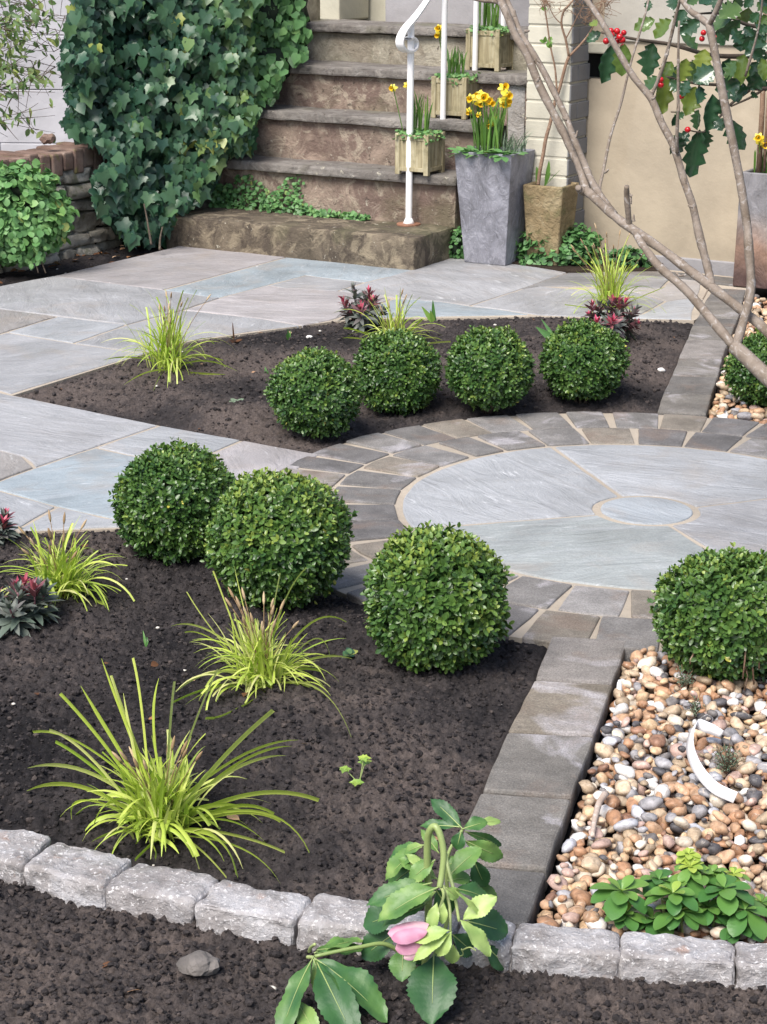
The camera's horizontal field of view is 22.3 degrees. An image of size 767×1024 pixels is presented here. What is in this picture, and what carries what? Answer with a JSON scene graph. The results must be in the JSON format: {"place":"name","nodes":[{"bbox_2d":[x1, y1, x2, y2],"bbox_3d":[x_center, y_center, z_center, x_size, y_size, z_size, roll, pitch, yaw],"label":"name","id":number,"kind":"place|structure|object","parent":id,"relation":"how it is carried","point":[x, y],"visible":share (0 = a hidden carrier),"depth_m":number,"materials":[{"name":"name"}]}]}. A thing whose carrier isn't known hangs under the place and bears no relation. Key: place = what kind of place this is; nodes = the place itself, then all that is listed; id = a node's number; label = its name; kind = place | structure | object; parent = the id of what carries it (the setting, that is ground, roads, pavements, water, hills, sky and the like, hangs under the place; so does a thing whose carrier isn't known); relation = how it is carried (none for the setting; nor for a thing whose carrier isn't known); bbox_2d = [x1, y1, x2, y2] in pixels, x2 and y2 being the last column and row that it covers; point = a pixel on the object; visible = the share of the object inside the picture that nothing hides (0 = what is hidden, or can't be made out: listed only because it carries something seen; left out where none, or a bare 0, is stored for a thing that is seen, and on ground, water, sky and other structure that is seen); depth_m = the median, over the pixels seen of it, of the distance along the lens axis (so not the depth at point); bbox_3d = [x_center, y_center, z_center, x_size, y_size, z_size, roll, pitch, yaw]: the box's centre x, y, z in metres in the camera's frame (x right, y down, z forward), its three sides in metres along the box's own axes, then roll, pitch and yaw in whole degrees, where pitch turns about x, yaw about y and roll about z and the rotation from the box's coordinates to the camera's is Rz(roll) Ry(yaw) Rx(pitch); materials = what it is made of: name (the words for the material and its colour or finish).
{"place":"outdoors","nodes":[
{"label":"outdoors","id":0,"kind":"place"},
{"bbox_2d":[0,0,66,143],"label":"thin shrub","id":1,"kind":"object","parent":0,"point":[11,68],"visible":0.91,"depth_m":8.70,"materials":[{"name":"green plant"}]},
{"bbox_2d":[0,246,745,533],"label":"patio","id":2,"kind":"structure","parent":0,"point":[57,461],"depth_m":7.10,"materials":[{"name":"stone"}]},
{"bbox_2d":[454,146,534,265],"bbox_3d":[0.462,-1.283,8.161,0.261,0.467,0.239,9,19,27],"label":"slate planter","id":3,"kind":"object","parent":2,"relation":"on","point":[491,203],"visible":0.89,"depth_m":8.08,"materials":[{"name":"stone"}]},
{"bbox_2d":[447,145,528,161],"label":"primroses","id":4,"kind":"object","parent":3,"relation":"on","point":[458,149],"visible":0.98,"depth_m":8.01,"materials":[{"name":"green plant"}]},
{"bbox_2d":[466,83,512,150],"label":"daffodils","id":5,"kind":"object","parent":3,"relation":"in","point":[486,136],"visible":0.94,"depth_m":8.04,"materials":[{"name":"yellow plant"}]},
{"bbox_2d":[496,130,530,153],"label":"lavender","id":6,"kind":"object","parent":3,"relation":"on","point":[509,146],"visible":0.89,"depth_m":8.03,"materials":[{"name":"green plant"}]},
{"bbox_2d":[432,271,745,928],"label":"border path","id":7,"kind":"structure","parent":0,"point":[528,797],"depth_m":3.45,"materials":[{"name":"stone"}]},
{"bbox_2d":[733,168,766,288],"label":"slate planter","id":8,"kind":"object","parent":7,"relation":"on","point":[756,186],"visible":0.59,"depth_m":7.63,"materials":[{"name":"stone"}]},
{"bbox_2d":[753,133,766,172],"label":"daffodils","id":9,"kind":"object","parent":8,"relation":"in","point":[758,139],"visible":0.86,"depth_m":7.60,"materials":[{"name":"yellow plant"}]},
{"bbox_2d":[756,12,766,172],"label":"cane stems","id":10,"kind":"object","parent":8,"relation":"in","point":[762,114],"visible":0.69,"depth_m":7.58,"materials":[{"name":"brown plant"}]},
{"bbox_2d":[535,288,766,942],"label":"ground","id":11,"kind":"structure","parent":0,"point":[761,293],"depth_m":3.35,"materials":[{"name":"beige gravel"}]},
{"bbox_2d":[0,829,50,885],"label":"edging stone","id":12,"kind":"object","parent":11,"relation":"on","point":[20,849],"visible":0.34,"depth_m":2.97,"materials":[{"name":"grey stone"}]},
{"bbox_2d":[0,0,73,150],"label":"white wall","id":13,"kind":"structure","parent":11,"relation":"on","point":[49,122],"depth_m":11.00,"materials":[{"name":"white paint"}]},
{"bbox_2d":[0,142,122,273],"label":"wall","id":14,"kind":"structure","parent":11,"relation":"on","point":[72,166],"depth_m":8.35,"materials":[{"name":"stone"}]},
{"bbox_2d":[39,133,55,143],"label":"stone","id":15,"kind":"object","parent":14,"relation":"on","point":[47,138],"visible":1,"depth_m":8.21,"materials":[{"name":"beige stone"}]},
{"bbox_2d":[23,842,130,909],"bbox_3d":[-0.460,0.584,2.953,0.159,0.130,0.111,8,19,23],"label":"edging stone","id":16,"kind":"object","parent":11,"relation":"on","point":[79,876],"visible":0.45,"depth_m":2.91,"materials":[{"name":"grey stone"}]},
{"bbox_2d":[0,245,165,285],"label":"soil bed","id":17,"kind":"object","parent":11,"relation":"on","point":[68,265],"visible":0.52,"depth_m":8.20,"materials":[{"name":"brown soil"}]},
{"bbox_2d":[0,158,79,272],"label":"green shrub","id":18,"kind":"object","parent":17,"relation":"on","point":[36,219],"visible":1,"depth_m":7.72,"materials":[{"name":"green plant"}]},
{"bbox_2d":[56,0,312,251],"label":"ivy","id":19,"kind":"object","parent":17,"relation":"on","point":[166,101],"visible":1,"depth_m":8.42,"materials":[{"name":"green plant"}]},
{"bbox_2d":[0,245,674,991],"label":"leaf litter","id":20,"kind":"object","parent":17,"relation":"on","point":[154,663],"visible":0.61,"depth_m":4.38,"materials":[{"name":"brown plant"}]},
{"bbox_2d":[11,269,695,990],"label":"pale soil specks","id":21,"kind":"object","parent":17,"relation":"on","point":[183,669],"visible":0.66,"depth_m":3.92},
{"bbox_2d":[106,863,218,925],"bbox_3d":[-0.328,0.603,2.900,0.160,0.127,0.101,8,18,22],"label":"edging stone","id":22,"kind":"object","parent":11,"relation":"on","point":[169,893],"visible":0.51,"depth_m":2.86,"materials":[{"name":"grey stone"}]},
{"bbox_2d":[194,879,310,945],"bbox_3d":[-0.188,0.620,2.840,0.162,0.133,0.097,7,18,19],"label":"edging stone","id":23,"kind":"object","parent":11,"relation":"on","point":[244,911],"visible":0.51,"depth_m":2.80,"materials":[{"name":"grey stone"}]},
{"bbox_2d":[194,0,319,208],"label":"garden pier","id":24,"kind":"structure","parent":11,"relation":"on","point":[313,7],"depth_m":9.65,"materials":[{"name":"stone"}]},
{"bbox_2d":[0,531,546,910],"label":"soil bed","id":25,"kind":"object","parent":11,"relation":"on","point":[284,875],"visible":0.59,"depth_m":3.47,"materials":[{"name":"brown soil"}]},
{"bbox_2d":[0,507,24,545],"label":"purple spurge","id":26,"kind":"object","parent":25,"relation":"on","point":[6,530],"visible":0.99,"depth_m":4.42,"materials":[{"name":"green plant"}]},
{"bbox_2d":[0,573,64,637],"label":"purple spurge","id":27,"kind":"object","parent":25,"relation":"on","point":[29,601],"visible":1,"depth_m":3.89,"materials":[{"name":"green plant"}]},
{"bbox_2d":[0,510,134,610],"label":"sedge","id":28,"kind":"object","parent":25,"relation":"on","point":[56,568],"visible":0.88,"depth_m":4.07,"materials":[{"name":"green plant"}]},
{"bbox_2d":[143,631,147,646],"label":"bulb shoot","id":29,"kind":"object","parent":25,"relation":"on","point":[145,640],"visible":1,"depth_m":3.83,"materials":[{"name":"green plant"}]},
{"bbox_2d":[107,437,234,564],"bbox_3d":[-0.468,-0.020,4.358,0.299,0.291,0.289,0,17,0],"label":"box ball","id":30,"kind":"object","parent":25,"relation":"on","point":[167,498],"visible":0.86,"depth_m":4.27,"materials":[{"name":"green plant"}]},
{"bbox_2d":[27,658,319,882],"bbox_3d":[-0.312,0.391,3.043,0.477,0.287,0.318,14,22,37],"label":"sedge","id":31,"kind":"object","parent":25,"relation":"on","point":[162,809],"visible":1,"depth_m":3.07,"materials":[{"name":"green plant"}]},
{"bbox_2d":[173,566,351,735],"bbox_3d":[-0.227,0.243,3.572,0.344,0.236,0.415,0,17,0],"label":"sedge","id":32,"kind":"object","parent":25,"relation":"on","point":[264,667],"visible":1,"depth_m":3.62,"materials":[{"name":"green plant"}]},
{"bbox_2d":[197,466,358,612],"bbox_3d":[-0.221,0.058,4.081,0.340,0.309,0.334,0,17,0],"label":"box ball","id":33,"kind":"object","parent":25,"relation":"on","point":[263,530],"visible":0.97,"depth_m":3.98,"materials":[{"name":"green plant"}]},
{"bbox_2d":[342,647,358,657],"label":"seedling","id":34,"kind":"object","parent":25,"relation":"on","point":[350,652],"visible":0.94,"depth_m":3.82,"materials":[{"name":"green plant"}]},
{"bbox_2d":[339,754,370,785],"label":"seedling","id":35,"kind":"object","parent":25,"relation":"on","point":[364,760],"visible":1,"depth_m":3.23,"materials":[{"name":"green plant"}]},
{"bbox_2d":[360,520,514,673],"bbox_3d":[0.105,0.162,3.751,0.301,0.299,0.320,0,17,0],"label":"box ball","id":36,"kind":"object","parent":25,"relation":"on","point":[436,596],"visible":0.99,"depth_m":3.66,"materials":[{"name":"green plant"}]},
{"bbox_2d":[296,893,369,955],"bbox_3d":[-0.058,0.632,2.807,0.132,0.131,0.101,6,18,17],"label":"edging stone","id":37,"kind":"object","parent":11,"relation":"on","point":[325,918],"visible":0.38,"depth_m":2.77,"materials":[{"name":"grey stone"}]},
{"bbox_2d":[166,0,529,269],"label":"stone steps","id":38,"kind":"structure","parent":11,"relation":"on","point":[329,123],"depth_m":8.57,"materials":[{"name":"brown stone"}]},
{"bbox_2d":[209,174,370,220],"bbox_3d":[-0.423,-1.393,8.601,0.831,0.177,0.077,9,19,27],"label":"creeper","id":39,"kind":"object","parent":38,"relation":"on","point":[221,196],"visible":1,"depth_m":8.65,"materials":[{"name":"green plant"}]},
{"bbox_2d":[292,174,304,197],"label":"creeper shoot","id":40,"kind":"object","parent":38,"relation":"attached to","point":[298,183],"visible":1,"depth_m":8.59,"materials":[{"name":"green plant"}]},
{"bbox_2d":[395,132,444,175],"bbox_3d":[0.156,-1.531,8.287,0.158,0.172,0.160,9,19,27],"label":"wooden planter","id":41,"kind":"object","parent":38,"relation":"on","point":[427,159],"visible":0.88,"depth_m":8.23,"materials":[{"name":"brown wood"}]},
{"bbox_2d":[389,82,432,130],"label":"daffodils","id":42,"kind":"object","parent":41,"relation":"in","point":[418,114],"visible":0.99,"depth_m":8.23,"materials":[{"name":"green plant"}]},
{"bbox_2d":[392,126,444,144],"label":"trailing plant","id":43,"kind":"object","parent":41,"relation":"in","point":[421,133],"visible":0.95,"depth_m":8.23,"materials":[{"name":"green plant"}]},
{"bbox_2d":[395,0,505,226],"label":"handrail","id":44,"kind":"object","parent":38,"relation":"on","point":[408,26],"visible":0.94,"depth_m":8.26,"materials":[{"name":"white metal"}]},
{"bbox_2d":[431,76,479,119],"bbox_3d":[0.322,-1.817,8.504,0.170,0.178,0.170,9,19,27],"label":"wooden planter","id":45,"kind":"object","parent":38,"relation":"on","point":[457,104],"visible":0.77,"depth_m":8.43,"materials":[{"name":"brown wood"}]},
{"bbox_2d":[434,24,466,73],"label":"daffodils","id":46,"kind":"object","parent":45,"relation":"in","point":[454,65],"visible":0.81,"depth_m":8.46,"materials":[{"name":"green plant"}]},
{"bbox_2d":[428,70,480,84],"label":"trailing plant","id":47,"kind":"object","parent":45,"relation":"in","point":[457,75],"visible":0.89,"depth_m":8.42,"materials":[{"name":"green plant"}]},
{"bbox_2d":[465,28,513,71],"bbox_3d":[0.477,-2.066,8.677,0.165,0.180,0.170,9,19,27],"label":"wooden planter","id":48,"kind":"object","parent":38,"relation":"on","point":[495,51],"visible":0.83,"depth_m":8.61,"materials":[{"name":"brown wood"}]},
{"bbox_2d":[467,23,508,36],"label":"trailing plant","id":49,"kind":"object","parent":48,"relation":"in","point":[500,27],"visible":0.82,"depth_m":8.60,"materials":[{"name":"green plant"}]},
{"bbox_2d":[479,2,499,29],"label":"daffodils","id":50,"kind":"object","parent":48,"relation":"in","point":[488,8],"visible":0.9,"depth_m":8.63,"materials":[{"name":"green plant"}]},
{"bbox_2d":[17,316,692,452],"bbox_3d":[-0.006,-0.447,6.210,2.293,0.079,1.964,0,17,0],"label":"soil bed","id":51,"kind":"object","parent":11,"relation":"on","point":[196,418],"visible":0.5,"depth_m":5.93,"materials":[{"name":"brown soil"}]},
{"bbox_2d":[105,289,232,388],"bbox_3d":[-0.678,-0.569,6.131,0.474,0.285,0.458,-12,21,-36],"label":"sedge","id":52,"kind":"object","parent":51,"relation":"on","point":[167,357],"visible":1,"depth_m":6.15,"materials":[{"name":"green plant"}]},
{"bbox_2d":[227,339,241,342],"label":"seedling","id":53,"kind":"object","parent":51,"relation":"on","point":[236,341],"visible":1,"depth_m":6.56,"materials":[{"name":"brown plant"}]},
{"bbox_2d":[229,398,242,402],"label":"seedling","id":54,"kind":"object","parent":51,"relation":"on","point":[233,400],"visible":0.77,"depth_m":5.75,"materials":[{"name":"green plant"}]},
{"bbox_2d":[286,330,290,339],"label":"bulb shoot","id":55,"kind":"object","parent":51,"relation":"on","point":[288,335],"visible":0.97,"depth_m":6.67,"materials":[{"name":"green plant"}]},
{"bbox_2d":[263,346,363,438],"bbox_3d":[-0.196,-0.329,5.414,0.284,0.266,0.284,0,17,0],"label":"box ball","id":56,"kind":"object","parent":51,"relation":"on","point":[316,391],"visible":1,"depth_m":5.34,"materials":[{"name":"green plant"}]},
{"bbox_2d":[334,281,387,332],"bbox_3d":[-0.077,-0.707,6.861,0.205,0.208,0.221,0,17,0],"label":"purple spurge","id":57,"kind":"object","parent":51,"relation":"on","point":[358,319],"visible":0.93,"depth_m":6.84,"materials":[{"name":"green plant"}]},
{"bbox_2d":[339,288,450,349],"bbox_3d":[0.047,-0.652,6.524,0.340,0.219,0.368,-7,19,-22],"label":"sedge","id":58,"kind":"object","parent":51,"relation":"on","point":[398,319],"visible":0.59,"depth_m":6.52,"materials":[{"name":"green plant"}]},
{"bbox_2d":[352,327,442,415],"bbox_3d":[0.043,-0.413,5.731,0.274,0.269,0.281,0,17,0],"label":"box ball","id":59,"kind":"object","parent":51,"relation":"on","point":[399,368],"visible":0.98,"depth_m":5.65,"materials":[{"name":"green plant"}]},
{"bbox_2d":[422,301,435,321],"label":"lily shoot","id":60,"kind":"object","parent":51,"relation":"on","point":[431,316],"visible":0.91,"depth_m":6.97,"materials":[{"name":"green plant"}]},
{"bbox_2d":[444,324,536,413],"bbox_3d":[0.312,-0.418,5.688,0.276,0.262,0.282,0,17,0],"label":"box ball","id":61,"kind":"object","parent":51,"relation":"on","point":[489,370],"visible":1,"depth_m":5.61,"materials":[{"name":"green plant"}]},
{"bbox_2d":[536,319,551,336],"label":"tulip leaf","id":62,"kind":"object","parent":51,"relation":"on","point":[544,333],"visible":0.48,"depth_m":6.65,"materials":[{"name":"green plant"}]},
{"bbox_2d":[537,316,631,403],"bbox_3d":[0.602,-0.451,5.816,0.283,0.270,0.282,0,17,0],"label":"box ball","id":63,"kind":"object","parent":51,"relation":"on","point":[582,359],"visible":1,"depth_m":5.74,"materials":[{"name":"green plant"}]},
{"bbox_2d":[580,293,641,341],"bbox_3d":[0.760,-0.647,6.602,0.204,0.178,0.246,11,20,30],"label":"purple spurge","id":64,"kind":"object","parent":51,"relation":"on","point":[620,322],"visible":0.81,"depth_m":6.60,"materials":[{"name":"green plant"}]},
{"bbox_2d":[560,223,664,312],"bbox_3d":[0.837,-0.904,7.238,0.473,0.337,0.518,0,17,0],"label":"sedge","id":65,"kind":"object","parent":51,"relation":"on","point":[609,286],"visible":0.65,"depth_m":7.23,"materials":[{"name":"green plant"}]},
{"bbox_2d":[0,883,766,1023],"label":"soil bed","id":66,"kind":"object","parent":11,"relation":"on","point":[191,1013],"visible":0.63,"depth_m":2.67,"materials":[{"name":"brown soil"}]},
{"bbox_2d":[176,950,219,976],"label":"flat stone","id":67,"kind":"object","parent":66,"relation":"on","point":[199,963],"visible":1,"depth_m":2.68,"materials":[{"name":"grey stone"}]},
{"bbox_2d":[0,316,766,1023],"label":"soil crumbs","id":68,"kind":"object","parent":66,"relation":"on","point":[254,972],"visible":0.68,"depth_m":3.25,"materials":[{"name":"brown soil"}]},
{"bbox_2d":[274,799,507,1023],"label":"hellebore","id":69,"kind":"object","parent":66,"relation":"on","point":[342,992],"visible":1,"depth_m":2.61,"materials":[{"name":"green plant"}]},
{"bbox_2d":[384,911,458,964],"bbox_3d":[0.053,0.641,2.780,0.113,0.130,0.082,5,18,15],"label":"edging stone","id":70,"kind":"object","parent":11,"relation":"on","point":[419,916],"visible":0.06,"depth_m":2.76,"materials":[{"name":"grey stone"}]},
{"bbox_2d":[455,919,515,972],"bbox_3d":[0.144,0.647,2.767,0.087,0.128,0.083,4,17,12],"label":"edging stone","id":71,"kind":"object","parent":11,"relation":"on","point":[479,958],"visible":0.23,"depth_m":2.72,"materials":[{"name":"grey stone"}]},
{"bbox_2d":[279,411,766,661],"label":"paved circle","id":72,"kind":"object","parent":11,"relation":"on","point":[589,525],"visible":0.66,"depth_m":4.89,"materials":[{"name":"stone"}]},
{"bbox_2d":[320,0,766,276],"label":"house","id":73,"kind":"structure","parent":11,"relation":"on","point":[640,162],"depth_m":8.10,"materials":[{"name":"beige paint"}]},
{"bbox_2d":[523,0,591,257],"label":"brick pillar","id":74,"kind":"structure","parent":11,"relation":"on","point":[573,94],"depth_m":8.07,"materials":[{"name":"beige brick"}]},
{"bbox_2d":[509,923,620,978],"bbox_3d":[0.257,0.654,2.749,0.162,0.128,0.084,2,17,7],"label":"edging stone","id":75,"kind":"object","parent":11,"relation":"on","point":[584,953],"visible":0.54,"depth_m":2.71,"materials":[{"name":"grey stone"}]},
{"bbox_2d":[512,258,663,272],"bbox_3d":[0.743,-1.041,8.334,0.972,0.106,0.686,5,18,13],"label":"soil bed","id":76,"kind":"object","parent":11,"relation":"on","point":[574,268],"visible":0.13,"depth_m":8.06,"materials":[{"name":"brown soil"}]},
{"bbox_2d":[449,226,463,258],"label":"ground cover","id":77,"kind":"object","parent":76,"relation":"on","point":[456,246],"visible":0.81,"depth_m":8.28,"materials":[{"name":"green plant"}]},
{"bbox_2d":[523,181,578,265],"bbox_3d":[0.697,-1.209,8.150,0.181,0.335,0.181,9,19,27],"label":"stone pot","id":78,"kind":"object","parent":76,"relation":"on","point":[550,211],"visible":0.84,"depth_m":8.07,"materials":[{"name":"stone"}]},
{"bbox_2d":[534,0,620,185],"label":"potted sapling","id":79,"kind":"object","parent":78,"relation":"in","point":[558,89],"visible":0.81,"depth_m":7.93,"materials":[{"name":"brown plant"}]},
{"bbox_2d":[514,222,607,265],"bbox_3d":[0.741,-1.116,8.170,0.417,0.201,0.223,0,17,0],"label":"ground cover","id":80,"kind":"object","parent":76,"relation":"on","point":[566,255],"visible":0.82,"depth_m":8.12,"materials":[{"name":"green plant"}]},
{"bbox_2d":[602,245,651,267],"bbox_3d":[1.020,-1.059,8.111,0.211,0.115,0.128,0,17,0],"label":"ground cover","id":81,"kind":"object","parent":76,"relation":"on","point":[633,256],"visible":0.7,"depth_m":8.08,"materials":[{"name":"green plant"}]},
{"bbox_2d":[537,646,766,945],"bbox_3d":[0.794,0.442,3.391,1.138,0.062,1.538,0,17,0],"label":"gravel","id":82,"kind":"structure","parent":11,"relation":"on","point":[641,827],"depth_m":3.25,"materials":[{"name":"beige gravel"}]},
{"bbox_2d":[590,790,608,837],"bbox_3d":[0.346,0.487,3.145,0.016,0.022,0.138,5,18,15],"label":"driftwood stick","id":83,"kind":"object","parent":82,"relation":"on","point":[603,796],"visible":1,"depth_m":3.15,"materials":[{"name":"beige wood"}]},
{"bbox_2d":[616,679,621,690],"bbox_3d":[0.446,0.336,3.678,0.012,0.040,0.017,0,17,0],"label":"white shard","id":84,"kind":"object","parent":82,"relation":"on","point":[619,684],"visible":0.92,"depth_m":3.67,"materials":[{"name":"plastic"}]},
{"bbox_2d":[474,0,766,387],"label":"bare shrub","id":85,"kind":"object","parent":82,"relation":"on","point":[750,361],"visible":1,"depth_m":4.06,"materials":[{"name":"brown plant"}]},
{"bbox_2d":[589,848,766,943],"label":"evergreen plant","id":86,"kind":"object","parent":82,"relation":"on","point":[692,905],"visible":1,"depth_m":2.80,"materials":[{"name":"green plant"}]},
{"bbox_2d":[673,664,693,686],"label":"thyme sprig","id":87,"kind":"object","parent":82,"relation":"on","point":[682,681],"visible":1,"depth_m":3.71,"materials":[{"name":"green plant"}]},
{"bbox_2d":[688,695,705,716],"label":"thyme sprig","id":88,"kind":"object","parent":82,"relation":"on","point":[694,709],"visible":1,"depth_m":3.56,"materials":[{"name":"green plant"}]},
{"bbox_2d":[646,542,766,690],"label":"box ball","id":89,"kind":"object","parent":82,"relation":"on","point":[710,617],"visible":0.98,"depth_m":3.67,"materials":[{"name":"green plant"}]},
{"bbox_2d":[686,719,737,802],"bbox_3d":[0.555,0.421,3.312,0.072,0.042,0.252,2,17,4],"label":"plant label","id":90,"kind":"object","parent":82,"relation":"on","point":[708,782],"visible":1,"depth_m":3.28,"materials":[{"name":"white plastic"}]},
{"bbox_2d":[712,742,746,773],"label":"thyme sprig","id":91,"kind":"object","parent":82,"relation":"on","point":[727,763],"visible":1,"depth_m":3.33,"materials":[{"name":"green plant"}]},
{"bbox_2d":[587,0,766,177],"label":"holly tree","id":92,"kind":"object","parent":11,"relation":"on","point":[698,70],"visible":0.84,"depth_m":4.62,"materials":[{"name":"green plant"}]},
{"bbox_2d":[618,932,735,987],"bbox_3d":[0.409,0.662,2.728,0.174,0.127,0.079,2,17,6],"label":"edging stone","id":93,"kind":"object","parent":11,"relation":"on","point":[670,959],"visible":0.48,"depth_m":2.69,"materials":[{"name":"grey stone"}]},
{"bbox_2d":[708,294,766,423],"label":"gravel","id":94,"kind":"structure","parent":11,"relation":"on","point":[742,411],"depth_m":5.90,"materials":[{"name":"beige gravel"}]},
{"bbox_2d":[720,328,766,407],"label":"box ball","id":95,"kind":"object","parent":94,"relation":"on","point":[746,385],"visible":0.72,"depth_m":5.83,"materials":[{"name":"green plant"}]},
{"bbox_2d":[734,941,766,989],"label":"edging stone","id":96,"kind":"object","parent":11,"relation":"on","point":[750,960],"visible":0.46,"depth_m":2.67,"materials":[{"name":"grey stone"}]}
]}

